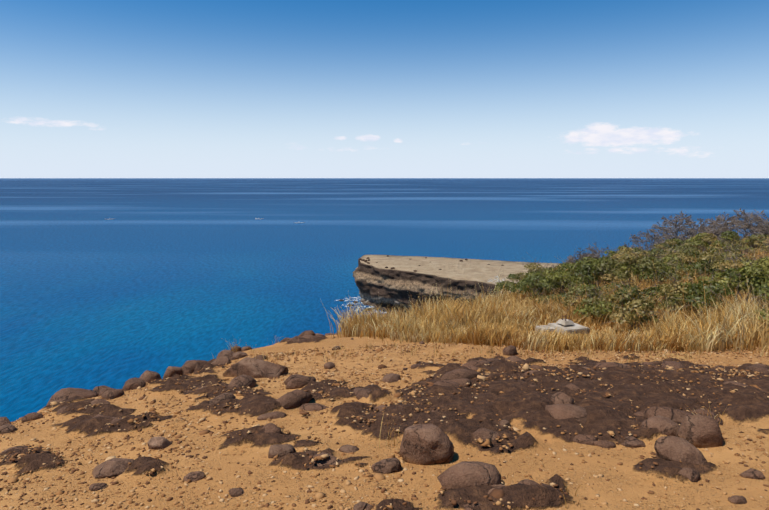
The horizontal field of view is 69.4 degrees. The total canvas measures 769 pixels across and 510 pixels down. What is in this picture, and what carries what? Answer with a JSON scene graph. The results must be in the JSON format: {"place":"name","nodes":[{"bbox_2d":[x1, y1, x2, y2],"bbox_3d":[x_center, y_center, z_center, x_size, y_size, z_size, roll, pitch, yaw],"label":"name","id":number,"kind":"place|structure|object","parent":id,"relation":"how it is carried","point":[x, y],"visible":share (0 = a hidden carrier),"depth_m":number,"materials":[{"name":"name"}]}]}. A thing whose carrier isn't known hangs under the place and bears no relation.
{"place":"outdoors","nodes":[
{"label":"outdoors","id":0,"kind":"place"},
{"bbox_2d":[0,178,768,421],"bbox_3d":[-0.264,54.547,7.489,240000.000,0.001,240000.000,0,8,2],"label":"sea","id":1,"kind":"structure","parent":0,"point":[159,275],"depth_m":470.85,"materials":[{"name":"liquid"}]},
{"bbox_2d":[336,296,386,316],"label":"sea foam","id":2,"kind":"object","parent":1,"relation":"on","point":[359,305],"visible":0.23,"depth_m":240.94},
{"bbox_2d":[339,299,408,314],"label":"reef rocks","id":3,"kind":"object","parent":1,"relation":"in","point":[382,308],"visible":0.12,"depth_m":233.64,"materials":[{"name":"brown stone"}]},
{"bbox_2d":[0,325,768,509],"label":"terrain","id":4,"kind":"structure","parent":0,"point":[747,411],"depth_m":5.63,"materials":[{"name":"soil"}]},
{"bbox_2d":[0,342,768,509],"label":"gravel stones","id":5,"kind":"object","parent":4,"relation":"on","point":[498,493],"visible":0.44,"depth_m":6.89,"materials":[{"name":"orange gravel"}]},
{"bbox_2d":[0,330,768,509],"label":"boulders","id":6,"kind":"object","parent":4,"relation":"on","point":[431,444],"visible":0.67,"depth_m":5.50,"materials":[{"name":"brown stone"}]},
{"bbox_2d":[213,334,768,508],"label":"grass tufts","id":7,"kind":"object","parent":4,"relation":"on","point":[491,351],"visible":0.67,"depth_m":11.04,"materials":[{"name":"beige plant"}]},
{"bbox_2d":[324,234,768,353],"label":"dry grass field","id":8,"kind":"structure","parent":4,"relation":"on","point":[503,317],"depth_m":14.67,"materials":[{"name":"beige plant"}]},
{"bbox_2d":[485,212,768,329],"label":"shrub","id":9,"kind":"object","parent":8,"relation":"on","point":[719,282],"depth_m":23.75,"materials":[{"name":"green plant"}]},
{"bbox_2d":[546,208,768,267],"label":"bare shrubs","id":10,"kind":"object","parent":8,"relation":"on","point":[672,225],"depth_m":46.83,"materials":[{"name":"plant"}]},
{"bbox_2d":[535,314,589,333],"bbox_3d":[4.986,2.026,15.600,1.198,0.672,0.905,-2,8,-22],"label":"concrete footing","id":11,"kind":"object","parent":4,"relation":"on","point":[563,324],"visible":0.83,"depth_m":15.51,"materials":[{"name":"concrete"}]},
{"bbox_2d":[0,0,768,177],"label":"sky","id":12,"kind":"structure","parent":0,"point":[89,88],"materials":[{"name":"blue"}]},
{"bbox_2d":[353,255,575,311],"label":"headland","id":13,"kind":"structure","parent":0,"point":[373,279],"depth_m":225.89,"materials":[{"name":"brown stone"}]},
{"bbox_2d":[358,255,503,271],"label":"headland rocks","id":14,"kind":"object","parent":13,"relation":"on","point":[364,260],"visible":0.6,"depth_m":249.74,"materials":[{"name":"brown stone"}]},
{"bbox_2d":[372,258,557,282],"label":"cliff top","id":15,"kind":"object","parent":13,"relation":"on","point":[483,270],"visible":0.23,"depth_m":233.60,"materials":[{"name":"beige stone"}]}
]}

